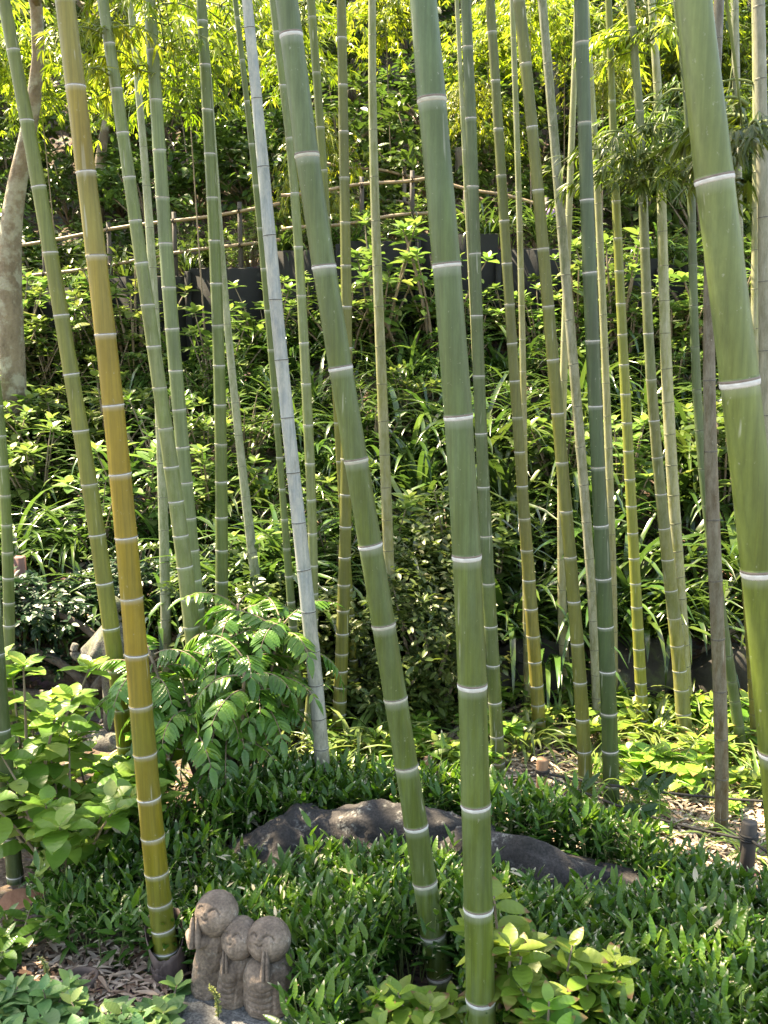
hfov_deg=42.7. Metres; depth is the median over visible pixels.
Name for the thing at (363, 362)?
strap leaf clump
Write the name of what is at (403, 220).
strap leaf clump
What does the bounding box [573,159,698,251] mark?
evergreen bush
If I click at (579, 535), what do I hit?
strap leaf clump
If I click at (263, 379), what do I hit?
hydrangea bush
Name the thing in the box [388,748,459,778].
grassy clump
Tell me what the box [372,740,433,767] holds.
leafy herb
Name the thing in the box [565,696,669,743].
leafy herb
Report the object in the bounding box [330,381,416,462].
evergreen bush
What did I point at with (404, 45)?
evergreen bush
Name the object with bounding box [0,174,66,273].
evergreen bush
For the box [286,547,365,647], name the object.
strap leaf clump
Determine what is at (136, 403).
strap leaf clump
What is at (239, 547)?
strap leaf clump
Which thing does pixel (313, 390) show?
strap leaf clump
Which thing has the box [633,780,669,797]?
leafy herb
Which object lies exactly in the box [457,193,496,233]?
hydrangea bush
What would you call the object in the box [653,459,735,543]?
strap leaf clump
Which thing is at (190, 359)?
strap leaf clump
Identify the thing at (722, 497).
strap leaf clump
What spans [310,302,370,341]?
hydrangea bush
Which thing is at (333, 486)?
hydrangea bush
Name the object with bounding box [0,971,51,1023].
leafy plant
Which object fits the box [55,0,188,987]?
bamboo
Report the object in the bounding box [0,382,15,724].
bamboo
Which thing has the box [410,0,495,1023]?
bamboo
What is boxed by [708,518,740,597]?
strap leaf clump
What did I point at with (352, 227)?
hydrangea bush
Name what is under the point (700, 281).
hydrangea bush
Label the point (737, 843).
grassy clump
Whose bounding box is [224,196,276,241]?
hydrangea bush
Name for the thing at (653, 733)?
grassy clump
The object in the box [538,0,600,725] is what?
bamboo
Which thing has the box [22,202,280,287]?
bamboo railing
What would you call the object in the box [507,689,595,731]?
grassy clump
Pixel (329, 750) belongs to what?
leafy herb
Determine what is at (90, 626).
strap leaf clump
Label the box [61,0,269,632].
bamboo
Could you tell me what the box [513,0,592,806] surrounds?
bamboo
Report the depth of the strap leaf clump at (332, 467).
6.63 m
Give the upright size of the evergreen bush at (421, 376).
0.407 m
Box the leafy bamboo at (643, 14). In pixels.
[537,0,728,226]
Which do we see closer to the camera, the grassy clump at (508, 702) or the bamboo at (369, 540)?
the bamboo at (369, 540)
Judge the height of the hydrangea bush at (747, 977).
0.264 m
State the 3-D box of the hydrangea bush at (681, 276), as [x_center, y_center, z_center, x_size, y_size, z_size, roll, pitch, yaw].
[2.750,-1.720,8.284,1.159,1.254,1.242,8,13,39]
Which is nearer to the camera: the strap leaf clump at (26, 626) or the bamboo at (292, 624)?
the bamboo at (292, 624)
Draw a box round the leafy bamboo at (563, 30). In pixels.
[474,0,651,202]
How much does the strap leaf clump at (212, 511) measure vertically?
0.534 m
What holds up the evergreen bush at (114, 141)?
on the ground
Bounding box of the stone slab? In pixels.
[178,994,293,1023]
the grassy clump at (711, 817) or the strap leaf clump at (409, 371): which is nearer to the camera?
the grassy clump at (711, 817)
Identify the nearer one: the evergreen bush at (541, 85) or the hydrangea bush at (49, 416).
the hydrangea bush at (49, 416)
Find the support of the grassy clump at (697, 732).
on the ground
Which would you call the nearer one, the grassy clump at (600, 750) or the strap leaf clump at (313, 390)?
the grassy clump at (600, 750)
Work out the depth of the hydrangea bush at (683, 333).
8.10 m
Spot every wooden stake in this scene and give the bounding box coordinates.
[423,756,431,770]
[535,756,549,794]
[738,818,758,879]
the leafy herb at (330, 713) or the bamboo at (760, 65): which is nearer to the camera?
the bamboo at (760, 65)
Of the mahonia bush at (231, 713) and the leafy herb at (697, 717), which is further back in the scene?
the leafy herb at (697, 717)
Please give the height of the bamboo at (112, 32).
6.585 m
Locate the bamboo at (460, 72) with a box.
[455,0,488,709]
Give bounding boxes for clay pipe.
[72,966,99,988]
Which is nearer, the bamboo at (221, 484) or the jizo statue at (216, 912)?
the jizo statue at (216, 912)
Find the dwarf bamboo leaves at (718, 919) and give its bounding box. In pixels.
[17,713,767,1023]
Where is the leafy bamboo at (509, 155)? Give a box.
[448,97,546,174]
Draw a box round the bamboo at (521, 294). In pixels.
[509,0,530,707]
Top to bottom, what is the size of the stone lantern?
0.822 m
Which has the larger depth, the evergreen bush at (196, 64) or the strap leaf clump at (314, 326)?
the evergreen bush at (196, 64)
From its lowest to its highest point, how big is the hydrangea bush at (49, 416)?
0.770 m
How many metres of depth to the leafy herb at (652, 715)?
5.27 m
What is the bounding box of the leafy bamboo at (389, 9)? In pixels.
[304,0,462,191]
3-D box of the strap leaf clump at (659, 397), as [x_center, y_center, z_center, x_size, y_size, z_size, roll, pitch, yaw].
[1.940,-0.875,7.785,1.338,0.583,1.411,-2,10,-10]
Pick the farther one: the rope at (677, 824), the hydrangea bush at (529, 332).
the hydrangea bush at (529, 332)
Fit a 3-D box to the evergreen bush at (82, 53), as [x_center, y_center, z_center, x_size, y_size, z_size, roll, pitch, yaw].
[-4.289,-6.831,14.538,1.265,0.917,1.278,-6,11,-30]
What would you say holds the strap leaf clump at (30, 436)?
on the ground
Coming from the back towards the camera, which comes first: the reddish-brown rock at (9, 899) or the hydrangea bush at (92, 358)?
the hydrangea bush at (92, 358)
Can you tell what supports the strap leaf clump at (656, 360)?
on the ground
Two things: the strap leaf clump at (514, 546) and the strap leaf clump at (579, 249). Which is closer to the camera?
the strap leaf clump at (514, 546)
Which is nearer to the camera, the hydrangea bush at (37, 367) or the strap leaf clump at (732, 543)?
the strap leaf clump at (732, 543)
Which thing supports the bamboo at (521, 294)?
on the ground
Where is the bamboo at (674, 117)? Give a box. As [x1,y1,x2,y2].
[574,0,758,725]
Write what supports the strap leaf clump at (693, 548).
on the ground
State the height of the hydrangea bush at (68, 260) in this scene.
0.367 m
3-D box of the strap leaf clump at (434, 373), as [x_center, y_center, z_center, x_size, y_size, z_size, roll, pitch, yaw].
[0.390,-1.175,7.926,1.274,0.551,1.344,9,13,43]
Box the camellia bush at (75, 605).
[0,539,247,717]
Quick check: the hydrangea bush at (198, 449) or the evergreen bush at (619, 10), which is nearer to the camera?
the hydrangea bush at (198, 449)
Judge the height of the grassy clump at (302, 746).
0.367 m
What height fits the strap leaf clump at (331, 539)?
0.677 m
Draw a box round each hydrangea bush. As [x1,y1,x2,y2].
[0,375,47,431]
[0,727,186,882]
[3,395,105,489]
[4,405,68,506]
[5,643,110,826]
[7,419,81,525]
[22,265,84,286]
[22,270,48,376]
[22,284,55,378]
[24,329,81,402]
[25,269,129,396]
[25,328,78,390]
[29,290,128,394]
[31,383,68,430]
[52,737,170,806]
[53,440,203,555]
[57,333,145,410]
[59,258,86,280]
[62,370,154,459]
[64,229,114,263]
[65,245,198,393]
[74,304,144,367]
[78,718,184,803]
[85,245,130,275]
[114,315,166,401]
[118,299,181,369]
[120,352,199,407]
[129,238,179,275]
[155,222,205,275]
[155,529,257,589]
[171,209,207,248]
[174,396,254,480]
[180,297,268,400]
[190,444,275,544]
[202,236,249,267]
[223,208,259,266]
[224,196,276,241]
[228,275,315,367]
[229,518,336,570]
[238,363,300,410]
[280,230,333,249]
[284,271,340,358]
[302,460,377,526]
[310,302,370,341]
[331,209,393,239]
[336,212,428,362]
[339,260,466,364]
[350,195,403,240]
[352,1003,444,1023]
[359,974,465,1023]
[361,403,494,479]
[365,179,401,218]
[374,488,438,556]
[383,192,428,240]
[386,364,441,433]
[389,213,499,351]
[397,157,425,215]
[403,298,469,343]
[432,304,494,375]
[433,290,501,344]
[447,876,550,1023]
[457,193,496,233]
[482,282,535,349]
[492,282,583,375]
[492,525,520,609]
[495,927,628,1023]
[501,308,561,361]
[510,195,578,248]
[510,391,589,507]
[510,980,587,1023]
[515,245,640,343]
[522,209,557,247]
[531,316,609,389]
[537,282,641,353]
[550,245,636,330]
[550,942,642,1021]
[571,227,677,376]
[587,412,665,542]
[603,225,655,258]
[606,295,659,380]
[607,194,655,251]
[610,341,679,395]
[628,275,702,383]
[639,319,715,379]
[640,275,703,374]
[652,228,687,264]
[654,211,697,240]
[667,231,703,264]
[668,237,750,381]
[672,288,750,331]
[672,364,720,408]
[675,403,724,467]
[676,278,703,323]
[679,401,732,535]
[698,237,750,267]
[730,963,767,1011]
[743,208,751,242]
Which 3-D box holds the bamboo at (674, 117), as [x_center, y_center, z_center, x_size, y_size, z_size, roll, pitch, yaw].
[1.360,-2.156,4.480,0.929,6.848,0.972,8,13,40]
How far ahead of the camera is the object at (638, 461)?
6.56 m
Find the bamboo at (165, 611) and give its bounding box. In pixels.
[128,1,171,672]
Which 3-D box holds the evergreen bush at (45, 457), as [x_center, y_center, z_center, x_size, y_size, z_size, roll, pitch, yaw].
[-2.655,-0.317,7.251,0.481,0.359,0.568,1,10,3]
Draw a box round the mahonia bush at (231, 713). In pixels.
[86,592,345,816]
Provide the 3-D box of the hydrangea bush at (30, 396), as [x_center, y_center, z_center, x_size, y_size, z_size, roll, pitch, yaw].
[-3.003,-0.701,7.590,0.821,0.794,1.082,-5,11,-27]
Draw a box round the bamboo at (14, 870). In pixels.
[0,589,23,884]
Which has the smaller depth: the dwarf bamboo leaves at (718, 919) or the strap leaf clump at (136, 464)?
the dwarf bamboo leaves at (718, 919)
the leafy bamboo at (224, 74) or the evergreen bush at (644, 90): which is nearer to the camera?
the leafy bamboo at (224, 74)
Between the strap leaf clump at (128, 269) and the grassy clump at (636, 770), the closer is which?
the grassy clump at (636, 770)
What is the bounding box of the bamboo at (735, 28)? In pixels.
[646,0,767,249]
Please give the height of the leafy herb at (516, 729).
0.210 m
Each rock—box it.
[0,888,45,909]
[210,802,318,879]
[296,798,495,865]
[406,826,665,944]
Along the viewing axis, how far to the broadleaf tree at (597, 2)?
13.74 m
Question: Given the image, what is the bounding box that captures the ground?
[0,0,764,1023]
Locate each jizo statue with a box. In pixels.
[185,889,238,1000]
[216,915,253,1009]
[243,916,295,1020]
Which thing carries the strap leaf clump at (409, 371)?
on the ground
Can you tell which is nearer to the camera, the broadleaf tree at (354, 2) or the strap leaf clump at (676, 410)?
the strap leaf clump at (676, 410)
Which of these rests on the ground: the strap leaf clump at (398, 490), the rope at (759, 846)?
the strap leaf clump at (398, 490)
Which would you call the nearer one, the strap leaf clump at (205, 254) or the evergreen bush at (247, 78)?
the strap leaf clump at (205, 254)
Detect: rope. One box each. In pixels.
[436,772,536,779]
[543,774,739,838]
[548,773,762,802]
[751,840,766,852]
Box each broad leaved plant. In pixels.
[618,736,683,785]
[627,741,714,793]
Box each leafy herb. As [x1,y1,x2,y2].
[304,693,349,729]
[305,736,339,761]
[309,718,388,758]
[337,725,392,771]
[346,715,376,727]
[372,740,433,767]
[410,708,439,746]
[415,705,451,731]
[418,731,459,771]
[443,671,457,696]
[449,711,502,724]
[451,708,526,740]
[488,741,510,765]
[500,675,527,711]
[502,694,554,728]
[518,714,596,747]
[528,699,556,713]
[551,687,600,721]
[559,678,633,716]
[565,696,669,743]
[592,756,619,777]
[592,800,631,812]
[616,690,651,718]
[617,704,651,730]
[620,690,704,724]
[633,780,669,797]
[641,790,671,834]
[647,698,712,723]
[661,720,680,740]
[669,687,728,708]
[674,693,744,721]
[677,732,733,755]
[686,717,756,763]
[690,688,748,732]
[728,741,761,790]
[729,790,749,814]
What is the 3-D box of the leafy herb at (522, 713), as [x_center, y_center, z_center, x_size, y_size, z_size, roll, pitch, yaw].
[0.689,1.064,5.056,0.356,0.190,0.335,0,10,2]
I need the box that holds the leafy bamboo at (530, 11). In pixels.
[471,0,573,247]
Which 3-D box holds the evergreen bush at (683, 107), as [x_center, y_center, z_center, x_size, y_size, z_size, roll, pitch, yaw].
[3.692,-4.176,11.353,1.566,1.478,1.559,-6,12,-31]
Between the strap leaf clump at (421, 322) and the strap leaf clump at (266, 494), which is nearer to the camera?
the strap leaf clump at (266, 494)
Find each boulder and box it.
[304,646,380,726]
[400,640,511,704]
[499,639,573,707]
[586,637,693,707]
[691,642,747,711]
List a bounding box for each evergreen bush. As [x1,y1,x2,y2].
[0,36,58,97]
[0,97,49,151]
[0,99,15,161]
[0,121,59,176]
[0,136,72,210]
[0,140,36,249]
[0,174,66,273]
[1,78,139,198]
[8,446,62,467]
[14,6,90,58]
[22,225,84,288]
[24,316,91,400]
[25,139,118,230]
[26,348,96,419]
[38,80,145,143]
[51,0,140,64]
[52,29,103,73]
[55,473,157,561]
[56,214,157,285]
[59,143,174,217]
[80,541,175,599]
[81,157,206,254]
[87,62,198,150]
[95,80,282,221]
[102,67,239,157]
[123,387,213,493]
[127,74,229,142]
[129,53,266,132]
[152,534,325,691]
[165,364,213,418]
[166,101,286,214]
[168,40,239,84]
[178,573,359,738]
[190,107,285,180]
[200,386,281,472]
[201,34,276,112]
[214,61,280,136]
[218,3,334,96]
[223,69,397,204]
[232,140,356,225]
[235,495,306,551]
[237,169,358,246]
[251,90,351,154]
[261,1,355,64]
[267,35,367,109]
[277,509,363,596]
[278,62,419,164]
[283,282,409,365]
[298,144,409,224]
[299,0,360,36]
[309,19,411,111]
[323,645,458,740]
[324,61,418,142]
[327,0,409,26]
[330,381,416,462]
[339,138,456,240]
[347,0,460,59]
[348,73,492,208]
[352,0,411,51]
[360,50,489,130]
[367,63,495,174]
[390,370,440,413]
[394,0,508,22]
[400,18,509,83]
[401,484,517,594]
[411,21,570,146]
[415,104,564,221]
[427,318,492,368]
[445,57,491,126]
[454,24,572,109]
[481,2,571,60]
[485,110,606,182]
[485,368,536,414]
[486,170,625,248]
[502,34,571,96]
[524,160,624,234]
[530,343,585,389]
[545,77,649,159]
[548,103,647,191]
[558,6,614,60]
[566,0,666,99]
[567,0,647,46]
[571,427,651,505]
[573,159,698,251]
[573,253,658,353]
[594,41,677,112]
[597,3,626,17]
[597,97,681,160]
[615,53,740,104]
[616,53,746,142]
[620,89,751,221]
[625,287,688,366]
[626,156,751,264]
[633,346,717,399]
[644,78,751,194]
[725,0,767,52]
[739,10,767,60]
[743,213,751,246]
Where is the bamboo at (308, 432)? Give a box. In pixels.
[269,0,317,753]
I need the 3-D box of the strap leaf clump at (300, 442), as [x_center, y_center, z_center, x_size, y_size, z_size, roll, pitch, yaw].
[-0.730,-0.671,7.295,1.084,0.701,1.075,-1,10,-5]
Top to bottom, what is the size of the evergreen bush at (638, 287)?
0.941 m
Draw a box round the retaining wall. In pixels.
[25,234,750,374]
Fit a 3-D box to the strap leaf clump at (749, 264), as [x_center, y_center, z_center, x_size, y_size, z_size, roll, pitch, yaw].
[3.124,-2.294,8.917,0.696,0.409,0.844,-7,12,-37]
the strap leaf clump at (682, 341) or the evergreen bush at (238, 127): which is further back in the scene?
the evergreen bush at (238, 127)
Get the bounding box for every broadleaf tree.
[0,0,270,222]
[0,47,13,118]
[347,0,358,46]
[437,0,659,173]
[589,0,725,111]
[618,0,767,109]
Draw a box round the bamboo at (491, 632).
[460,0,504,777]
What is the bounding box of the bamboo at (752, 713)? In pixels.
[712,0,757,757]
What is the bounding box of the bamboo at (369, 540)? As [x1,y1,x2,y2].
[275,0,453,992]
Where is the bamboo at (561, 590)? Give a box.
[557,19,576,710]
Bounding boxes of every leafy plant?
[0,899,59,976]
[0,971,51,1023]
[0,1012,42,1023]
[23,968,90,1023]
[33,986,142,1023]
[35,882,98,941]
[67,1014,88,1023]
[88,842,143,914]
[89,868,145,940]
[99,1005,155,1023]
[110,953,133,970]
[133,1013,184,1023]
[134,970,191,1023]
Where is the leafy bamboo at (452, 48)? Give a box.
[395,0,572,211]
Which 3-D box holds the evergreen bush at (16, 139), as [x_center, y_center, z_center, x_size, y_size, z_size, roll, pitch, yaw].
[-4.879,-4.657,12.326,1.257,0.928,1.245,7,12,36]
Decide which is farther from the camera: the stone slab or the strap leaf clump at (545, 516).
the strap leaf clump at (545, 516)
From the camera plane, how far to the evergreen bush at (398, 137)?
10.89 m
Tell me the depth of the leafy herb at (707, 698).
5.21 m
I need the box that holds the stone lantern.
[70,596,156,751]
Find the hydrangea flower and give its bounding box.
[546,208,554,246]
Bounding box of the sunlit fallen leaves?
[443,725,767,880]
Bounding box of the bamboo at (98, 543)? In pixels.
[0,0,131,759]
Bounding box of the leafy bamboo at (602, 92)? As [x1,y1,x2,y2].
[540,48,668,216]
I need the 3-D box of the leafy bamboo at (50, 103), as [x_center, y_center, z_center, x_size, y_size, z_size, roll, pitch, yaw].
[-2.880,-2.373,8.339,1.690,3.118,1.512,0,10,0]
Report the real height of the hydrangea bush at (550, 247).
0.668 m
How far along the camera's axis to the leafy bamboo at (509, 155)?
10.01 m
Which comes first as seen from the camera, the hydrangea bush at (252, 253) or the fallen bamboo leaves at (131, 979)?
the fallen bamboo leaves at (131, 979)
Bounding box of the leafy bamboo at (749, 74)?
[724,58,767,115]
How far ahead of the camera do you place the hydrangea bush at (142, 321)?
8.70 m
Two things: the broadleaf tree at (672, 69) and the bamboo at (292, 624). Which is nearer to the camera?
the bamboo at (292, 624)
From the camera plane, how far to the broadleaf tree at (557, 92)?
11.56 m
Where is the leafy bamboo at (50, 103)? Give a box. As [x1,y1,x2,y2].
[0,24,138,231]
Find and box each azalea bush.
[318,525,510,736]
[351,491,521,655]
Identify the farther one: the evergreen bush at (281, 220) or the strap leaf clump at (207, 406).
the evergreen bush at (281, 220)
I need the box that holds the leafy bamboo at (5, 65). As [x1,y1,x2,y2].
[0,0,91,144]
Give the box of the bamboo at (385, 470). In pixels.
[368,0,396,631]
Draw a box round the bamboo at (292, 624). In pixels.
[233,0,304,741]
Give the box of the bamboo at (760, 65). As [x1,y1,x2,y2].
[753,0,767,445]
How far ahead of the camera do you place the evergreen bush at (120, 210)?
11.05 m
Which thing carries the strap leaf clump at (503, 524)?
on the ground
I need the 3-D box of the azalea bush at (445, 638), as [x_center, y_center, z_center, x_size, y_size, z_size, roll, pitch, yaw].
[0.134,0.639,5.138,1.125,1.111,0.981,0,10,0]
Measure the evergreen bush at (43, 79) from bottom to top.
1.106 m
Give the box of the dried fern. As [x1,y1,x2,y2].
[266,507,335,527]
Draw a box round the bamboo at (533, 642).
[485,0,545,746]
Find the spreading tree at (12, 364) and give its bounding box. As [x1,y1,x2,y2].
[0,0,44,445]
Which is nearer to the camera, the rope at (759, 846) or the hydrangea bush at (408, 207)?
the rope at (759, 846)
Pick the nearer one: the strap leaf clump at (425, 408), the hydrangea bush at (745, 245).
the strap leaf clump at (425, 408)
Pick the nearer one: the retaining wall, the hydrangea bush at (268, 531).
the hydrangea bush at (268, 531)
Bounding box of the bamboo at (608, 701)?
[574,0,619,807]
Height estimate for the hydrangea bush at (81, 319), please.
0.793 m
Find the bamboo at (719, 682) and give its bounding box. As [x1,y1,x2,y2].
[702,0,728,839]
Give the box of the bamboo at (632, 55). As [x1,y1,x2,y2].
[573,0,733,740]
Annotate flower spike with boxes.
[37,956,50,978]
[208,983,221,1016]
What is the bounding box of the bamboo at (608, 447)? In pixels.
[588,0,617,690]
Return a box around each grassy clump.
[171,768,224,798]
[251,731,339,769]
[273,730,308,752]
[278,731,391,774]
[330,713,435,762]
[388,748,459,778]
[408,697,458,737]
[416,738,507,773]
[430,710,528,757]
[503,679,526,712]
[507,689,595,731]
[533,732,638,790]
[561,772,677,821]
[565,741,601,763]
[568,712,650,748]
[569,751,693,805]
[598,693,712,750]
[611,807,709,852]
[618,678,727,738]
[620,725,695,777]
[625,720,676,750]
[643,714,759,789]
[668,713,747,741]
[671,754,761,814]
[672,810,743,851]
[676,733,713,765]
[695,802,767,863]
[698,721,757,766]
[704,739,761,799]
[711,695,749,728]
[744,783,761,802]
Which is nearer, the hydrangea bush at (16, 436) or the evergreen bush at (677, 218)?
the hydrangea bush at (16, 436)
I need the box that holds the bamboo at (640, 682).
[605,0,648,735]
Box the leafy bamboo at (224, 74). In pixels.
[89,0,278,362]
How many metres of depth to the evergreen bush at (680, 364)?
7.82 m
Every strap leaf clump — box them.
[0,485,114,582]
[0,497,78,528]
[0,498,92,586]
[0,501,140,576]
[0,513,58,568]
[0,533,61,576]
[5,378,99,452]
[6,397,100,466]
[7,403,104,466]
[8,436,71,486]
[9,464,107,528]
[10,433,109,538]
[15,568,101,653]
[15,640,58,677]
[18,416,173,500]
[18,591,99,655]
[22,279,43,297]
[26,385,168,440]
[27,555,153,640]
[30,260,87,301]
[33,363,99,405]
[36,342,145,391]
[44,554,213,670]
[47,619,176,650]
[52,497,151,558]
[55,491,261,590]
[56,372,170,426]
[60,245,159,280]
[73,484,236,572]
[90,385,212,440]
[116,317,259,389]
[119,346,203,400]
[131,377,213,418]
[132,439,283,522]
[136,492,260,551]
[138,538,370,632]
[142,354,272,417]
[143,592,181,634]
[147,478,288,535]
[148,558,369,664]
[151,517,317,611]
[156,226,245,283]
[157,224,255,266]
[166,347,299,408]
[167,363,277,438]
[171,502,403,603]
[183,316,299,369]
[185,361,266,395]
[191,448,329,528]
[202,309,364,362]
[202,513,330,583]
[205,408,303,451]
[205,531,453,684]
[212,375,334,462]
[224,326,327,378]
[226,372,334,444]
[226,416,404,491]
[228,215,307,261]
[229,350,389,435]
[230,473,354,545]
[231,506,450,599]
[235,363,300,390]
[238,354,368,411]
[243,480,449,568]
[248,384,432,476]
[254,471,338,529]
[255,506,551,632]
[276,430,420,496]
[278,453,584,596]
[280,701,332,742]
[284,294,367,339]
[284,558,439,679]
[285,207,394,251]
[286,314,371,361]
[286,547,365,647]
[287,301,408,356]
[288,217,338,249]
[295,382,510,482]
[301,701,387,758]
[314,330,470,409]
[314,360,490,423]
[315,434,445,505]
[321,324,409,385]
[325,701,437,761]
[326,413,515,508]
[353,325,436,379]
[353,334,518,398]
[355,307,416,337]
[355,512,554,613]
[358,382,539,476]
[364,370,619,506]
[367,198,428,243]
[372,564,557,676]
[384,292,505,341]
[394,464,574,537]
[396,413,572,506]
[397,187,522,244]
[400,561,630,695]
[402,390,571,470]
[407,300,541,351]
[409,316,506,364]
[409,498,593,578]
[412,456,636,555]
[420,359,499,399]
[424,593,628,715]
[430,504,585,597]
[436,333,559,380]
[437,364,529,402]
[455,560,632,680]
[457,200,552,246]
[466,301,542,340]
[468,321,545,403]
[471,365,573,433]
[473,404,650,520]
[484,200,595,245]
[488,707,591,767]
[490,491,626,606]
[492,353,661,431]
[493,440,695,538]
[499,563,705,675]
[504,290,659,360]
[506,472,699,593]
[518,326,630,377]
[519,345,644,408]
[526,374,613,424]
[527,320,701,402]
[532,501,740,664]
[539,547,744,687]
[548,424,728,537]
[552,232,612,258]
[567,371,719,453]
[579,495,737,584]
[583,390,725,481]
[601,366,719,428]
[609,219,703,258]
[609,307,716,382]
[609,332,715,387]
[612,380,722,430]
[616,511,741,592]
[617,533,744,641]
[619,411,729,500]
[619,559,745,689]
[629,235,703,264]
[633,395,725,446]
[635,457,731,522]
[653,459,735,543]
[657,338,717,378]
[661,365,722,413]
[668,456,734,530]
[673,380,719,406]
[676,435,732,527]
[685,553,744,647]
[697,246,750,265]
[698,242,750,267]
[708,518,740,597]
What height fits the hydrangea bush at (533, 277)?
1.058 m
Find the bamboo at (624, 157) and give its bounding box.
[542,0,747,768]
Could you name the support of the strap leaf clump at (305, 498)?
on the ground
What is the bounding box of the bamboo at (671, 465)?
[648,0,691,701]
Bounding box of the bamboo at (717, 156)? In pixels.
[641,0,767,856]
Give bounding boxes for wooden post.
[14,556,30,645]
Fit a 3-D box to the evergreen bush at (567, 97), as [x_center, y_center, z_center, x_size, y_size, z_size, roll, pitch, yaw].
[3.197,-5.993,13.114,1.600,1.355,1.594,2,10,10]
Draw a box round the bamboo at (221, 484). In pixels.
[127,0,310,635]
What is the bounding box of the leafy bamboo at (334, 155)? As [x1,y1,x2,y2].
[249,107,370,237]
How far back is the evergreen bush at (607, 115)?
11.74 m
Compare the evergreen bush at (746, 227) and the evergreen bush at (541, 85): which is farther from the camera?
the evergreen bush at (541, 85)
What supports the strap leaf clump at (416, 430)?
on the ground
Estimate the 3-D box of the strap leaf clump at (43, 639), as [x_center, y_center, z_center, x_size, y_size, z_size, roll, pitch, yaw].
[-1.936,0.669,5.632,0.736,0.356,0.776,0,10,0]
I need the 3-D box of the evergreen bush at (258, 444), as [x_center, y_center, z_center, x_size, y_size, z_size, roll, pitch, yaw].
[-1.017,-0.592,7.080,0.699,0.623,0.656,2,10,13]
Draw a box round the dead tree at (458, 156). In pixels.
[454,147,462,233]
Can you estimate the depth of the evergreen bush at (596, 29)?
13.64 m
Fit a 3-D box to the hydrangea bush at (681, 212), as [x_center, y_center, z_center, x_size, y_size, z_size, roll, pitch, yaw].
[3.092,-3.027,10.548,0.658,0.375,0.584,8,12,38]
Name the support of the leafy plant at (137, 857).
on the ground
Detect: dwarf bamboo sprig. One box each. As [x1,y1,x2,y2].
[562,770,600,848]
[616,769,657,835]
[635,769,677,834]
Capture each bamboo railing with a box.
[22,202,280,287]
[281,170,427,239]
[327,159,422,240]
[454,183,565,238]
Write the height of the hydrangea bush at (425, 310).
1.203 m
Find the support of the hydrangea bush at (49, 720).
on the ground
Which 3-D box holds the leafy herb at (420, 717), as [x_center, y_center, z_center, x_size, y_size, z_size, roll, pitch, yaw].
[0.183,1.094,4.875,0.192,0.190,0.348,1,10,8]
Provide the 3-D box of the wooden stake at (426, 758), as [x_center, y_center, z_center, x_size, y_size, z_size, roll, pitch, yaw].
[0.200,1.234,4.477,0.052,0.248,0.053,0,10,0]
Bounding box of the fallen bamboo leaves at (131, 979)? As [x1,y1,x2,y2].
[0,702,765,1023]
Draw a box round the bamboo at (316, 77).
[307,0,359,708]
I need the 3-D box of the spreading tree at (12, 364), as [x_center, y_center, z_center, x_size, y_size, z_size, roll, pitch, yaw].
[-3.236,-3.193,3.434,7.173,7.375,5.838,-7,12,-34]
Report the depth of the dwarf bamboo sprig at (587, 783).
3.68 m
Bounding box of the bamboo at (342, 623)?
[224,0,367,748]
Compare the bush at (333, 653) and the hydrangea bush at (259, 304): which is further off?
the hydrangea bush at (259, 304)
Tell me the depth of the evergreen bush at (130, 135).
12.69 m
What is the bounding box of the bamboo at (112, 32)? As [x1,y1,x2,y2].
[31,0,204,769]
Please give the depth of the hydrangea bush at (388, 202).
10.51 m
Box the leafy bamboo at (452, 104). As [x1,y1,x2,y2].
[417,75,508,148]
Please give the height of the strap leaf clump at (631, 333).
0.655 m
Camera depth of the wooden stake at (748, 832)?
3.67 m
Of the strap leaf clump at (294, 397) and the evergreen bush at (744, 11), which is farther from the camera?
the evergreen bush at (744, 11)
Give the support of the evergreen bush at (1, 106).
on the ground
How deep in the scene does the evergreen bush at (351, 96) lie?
12.41 m
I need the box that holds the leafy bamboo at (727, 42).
[633,0,767,94]
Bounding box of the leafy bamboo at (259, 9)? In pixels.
[143,0,363,115]
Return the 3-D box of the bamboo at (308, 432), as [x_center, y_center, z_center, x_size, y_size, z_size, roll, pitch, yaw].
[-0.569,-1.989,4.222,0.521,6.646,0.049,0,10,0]
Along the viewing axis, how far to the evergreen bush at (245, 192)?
10.38 m
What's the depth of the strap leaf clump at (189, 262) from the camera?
8.95 m
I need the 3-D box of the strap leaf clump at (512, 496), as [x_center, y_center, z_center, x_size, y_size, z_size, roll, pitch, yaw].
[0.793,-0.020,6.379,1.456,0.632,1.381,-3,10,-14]
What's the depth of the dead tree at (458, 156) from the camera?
10.13 m
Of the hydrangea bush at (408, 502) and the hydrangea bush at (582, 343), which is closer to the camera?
the hydrangea bush at (408, 502)
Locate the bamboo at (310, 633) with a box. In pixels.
[242,0,329,774]
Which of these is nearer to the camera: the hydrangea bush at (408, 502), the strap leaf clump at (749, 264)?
the hydrangea bush at (408, 502)
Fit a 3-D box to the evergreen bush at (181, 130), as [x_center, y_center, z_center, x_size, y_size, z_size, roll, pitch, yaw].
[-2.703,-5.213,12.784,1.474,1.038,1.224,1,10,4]
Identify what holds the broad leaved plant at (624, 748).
on the ground
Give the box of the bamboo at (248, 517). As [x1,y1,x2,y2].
[208,35,261,595]
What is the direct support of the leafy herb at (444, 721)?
on the ground
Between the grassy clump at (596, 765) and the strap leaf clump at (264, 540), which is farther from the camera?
the strap leaf clump at (264, 540)

